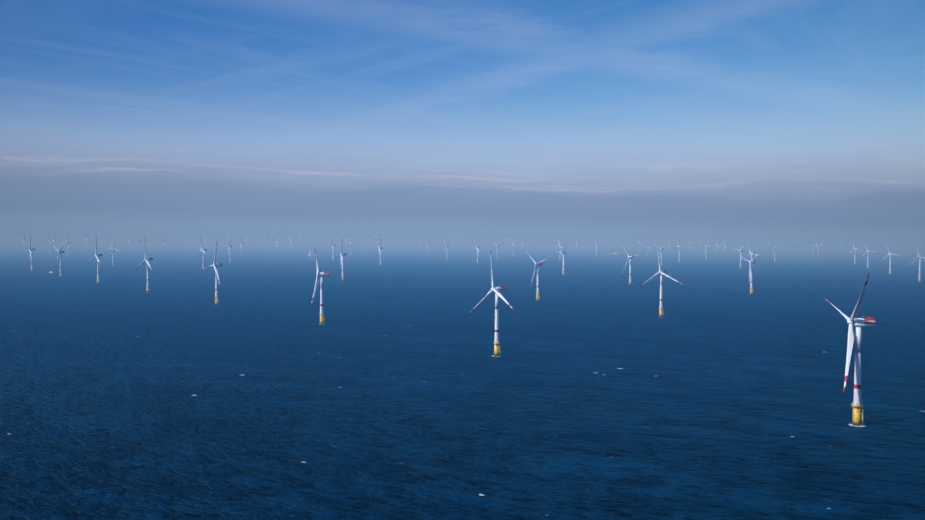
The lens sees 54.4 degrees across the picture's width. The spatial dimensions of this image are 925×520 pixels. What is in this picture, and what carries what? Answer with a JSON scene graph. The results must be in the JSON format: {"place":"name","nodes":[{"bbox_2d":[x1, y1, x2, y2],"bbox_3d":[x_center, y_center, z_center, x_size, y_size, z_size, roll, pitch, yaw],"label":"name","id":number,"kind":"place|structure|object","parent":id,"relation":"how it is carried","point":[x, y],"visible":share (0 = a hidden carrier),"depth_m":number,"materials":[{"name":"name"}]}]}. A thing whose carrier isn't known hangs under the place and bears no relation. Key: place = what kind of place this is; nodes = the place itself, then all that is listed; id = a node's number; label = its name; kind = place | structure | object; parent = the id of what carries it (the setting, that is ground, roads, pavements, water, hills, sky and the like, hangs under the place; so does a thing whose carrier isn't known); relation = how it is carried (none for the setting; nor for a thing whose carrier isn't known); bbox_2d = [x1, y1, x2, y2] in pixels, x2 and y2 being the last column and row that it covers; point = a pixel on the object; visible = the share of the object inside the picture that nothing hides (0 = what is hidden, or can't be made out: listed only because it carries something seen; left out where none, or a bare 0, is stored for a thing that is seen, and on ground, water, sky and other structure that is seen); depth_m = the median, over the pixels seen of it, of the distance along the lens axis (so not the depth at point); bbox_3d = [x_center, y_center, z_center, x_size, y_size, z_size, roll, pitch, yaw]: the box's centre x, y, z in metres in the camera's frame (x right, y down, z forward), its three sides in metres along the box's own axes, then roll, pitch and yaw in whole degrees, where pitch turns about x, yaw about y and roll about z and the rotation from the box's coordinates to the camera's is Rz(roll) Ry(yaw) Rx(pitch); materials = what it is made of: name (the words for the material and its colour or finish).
{"place":"outdoors","nodes":[
{"label":"outdoors","id":0,"kind":"place"},
{"bbox_2d":[0,231,924,519],"bbox_3d":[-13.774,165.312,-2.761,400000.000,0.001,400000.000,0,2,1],"label":"sea","id":1,"kind":"structure","parent":0,"point":[392,387],"depth_m":1016.05,"materials":[{"name":"liquid"}]},
{"bbox_2d":[24,234,34,271],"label":"wind turbine","id":2,"kind":"object","parent":1,"relation":"in","point":[30,250],"visible":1,"depth_m":3654.39,"materials":[{"name":"paint"}]},
{"bbox_2d":[53,243,64,276],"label":"wind turbine","id":3,"kind":"object","parent":1,"relation":"in","point":[59,251],"visible":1,"depth_m":3230.27,"materials":[{"name":"paint"}]},
{"bbox_2d":[63,233,70,256],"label":"wind turbine","id":4,"kind":"object","parent":1,"relation":"in","point":[67,243],"visible":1,"depth_m":5717.80,"materials":[{"name":"paint"}]},
{"bbox_2d":[88,240,102,283],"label":"wind turbine","id":5,"kind":"object","parent":1,"relation":"in","point":[98,264],"visible":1,"depth_m":2814.33,"materials":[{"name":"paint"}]},
{"bbox_2d":[104,235,122,266],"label":"wind turbine","id":6,"kind":"object","parent":1,"relation":"in","point":[113,252],"visible":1,"depth_m":4220.07,"materials":[{"name":"paint"}]},
{"bbox_2d":[137,242,152,292],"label":"wind turbine","id":7,"kind":"object","parent":1,"relation":"in","point":[147,260],"visible":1,"depth_m":2433.50,"materials":[{"name":"paint"}]},
{"bbox_2d":[196,239,206,270],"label":"wind turbine","id":8,"kind":"object","parent":1,"relation":"in","point":[203,250],"visible":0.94,"depth_m":3788.59,"materials":[{"name":"paint"}]},
{"bbox_2d":[200,244,221,304],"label":"wind turbine","id":9,"kind":"object","parent":1,"relation":"in","point":[216,265],"visible":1,"depth_m":2041.76,"materials":[{"name":"paint"}]},
{"bbox_2d":[226,239,232,262],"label":"wind turbine","id":10,"kind":"object","parent":1,"relation":"in","point":[230,253],"visible":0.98,"depth_m":4784.31,"materials":[{"name":"paint"}]},
{"bbox_2d":[308,248,318,259],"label":"offshore substation","id":11,"kind":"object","parent":1,"relation":"on","point":[311,253],"depth_m":5471.41,"materials":[{"name":"grey metal"}]},
{"bbox_2d":[311,250,328,323],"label":"wind turbine","id":12,"kind":"object","parent":1,"relation":"in","point":[321,274],"visible":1,"depth_m":1624.96,"materials":[{"name":"paint"}]},
{"bbox_2d":[336,237,346,280],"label":"wind turbine","id":13,"kind":"object","parent":1,"relation":"in","point":[345,254],"visible":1,"depth_m":3094.91,"materials":[{"name":"paint"}]},
{"bbox_2d":[375,241,382,265],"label":"wind turbine","id":14,"kind":"object","parent":1,"relation":"in","point":[380,248],"visible":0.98,"depth_m":4470.31,"materials":[{"name":"paint"}]},
{"bbox_2d":[472,238,479,263],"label":"wind turbine","id":15,"kind":"object","parent":1,"relation":"in","point":[477,251],"visible":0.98,"depth_m":4922.23,"materials":[{"name":"paint"}]},
{"bbox_2d":[468,247,512,356],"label":"wind turbine","id":16,"kind":"object","parent":1,"relation":"in","point":[496,342],"visible":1,"depth_m":1211.02,"materials":[{"name":"paint"}]},
{"bbox_2d":[526,252,545,300],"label":"wind turbine","id":17,"kind":"object","parent":1,"relation":"in","point":[538,264],"visible":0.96,"depth_m":2228.34,"materials":[{"name":"paint"}]},
{"bbox_2d":[554,243,566,274],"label":"wind turbine","id":18,"kind":"object","parent":1,"relation":"in","point":[563,253],"visible":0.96,"depth_m":3598.16,"materials":[{"name":"paint"}]},
{"bbox_2d":[604,251,618,255],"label":"ship","id":19,"kind":"object","parent":1,"relation":"on","point":[614,254],"visible":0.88,"depth_m":6946.11},
{"bbox_2d":[622,245,639,283],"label":"wind turbine","id":20,"kind":"object","parent":1,"relation":"in","point":[630,280],"visible":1,"depth_m":2970.89,"materials":[{"name":"paint"}]},
{"bbox_2d":[637,246,682,316],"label":"wind turbine","id":21,"kind":"object","parent":1,"relation":"in","point":[661,307],"visible":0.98,"depth_m":1805.58,"materials":[{"name":"paint"}]},
{"bbox_2d":[660,245,664,265],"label":"wind turbine","id":22,"kind":"object","parent":1,"relation":"in","point":[661,255],"visible":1,"depth_m":4766.19,"materials":[{"name":"paint"}]},
{"bbox_2d":[735,247,742,268],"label":"wind turbine","id":23,"kind":"object","parent":1,"relation":"in","point":[740,250],"visible":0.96,"depth_m":4336.21,"materials":[{"name":"paint"}]},
{"bbox_2d":[740,255,756,293],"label":"wind turbine","id":24,"kind":"object","parent":1,"relation":"in","point":[751,262],"visible":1,"depth_m":2517.13,"materials":[{"name":"paint"}]},
{"bbox_2d":[743,242,757,274],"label":"wind turbine","id":25,"kind":"object","parent":1,"relation":"in","point":[749,254],"visible":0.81,"depth_m":3688.50,"materials":[{"name":"paint"}]},
{"bbox_2d":[827,273,875,426],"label":"wind turbine","id":26,"kind":"object","parent":1,"relation":"in","point":[858,323],"visible":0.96,"depth_m":779.75,"materials":[{"name":"paint"}]},
{"bbox_2d":[859,241,874,268],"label":"wind turbine","id":27,"kind":"object","parent":1,"relation":"in","point":[867,257],"visible":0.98,"depth_m":4494.93,"materials":[{"name":"paint"}]},
{"bbox_2d":[883,246,900,273],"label":"wind turbine","id":28,"kind":"object","parent":1,"relation":"in","point":[890,261],"visible":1,"depth_m":3857.28,"materials":[{"name":"paint"}]},
{"bbox_2d":[911,244,923,281],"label":"wind turbine","id":29,"kind":"object","parent":1,"relation":"in","point":[920,275],"visible":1,"depth_m":3268.54,"materials":[{"name":"paint"}]},
{"bbox_2d":[0,0,924,236],"label":"sky","id":30,"kind":"structure","parent":0,"point":[524,117],"materials":[{"name":"blue"}]}
]}

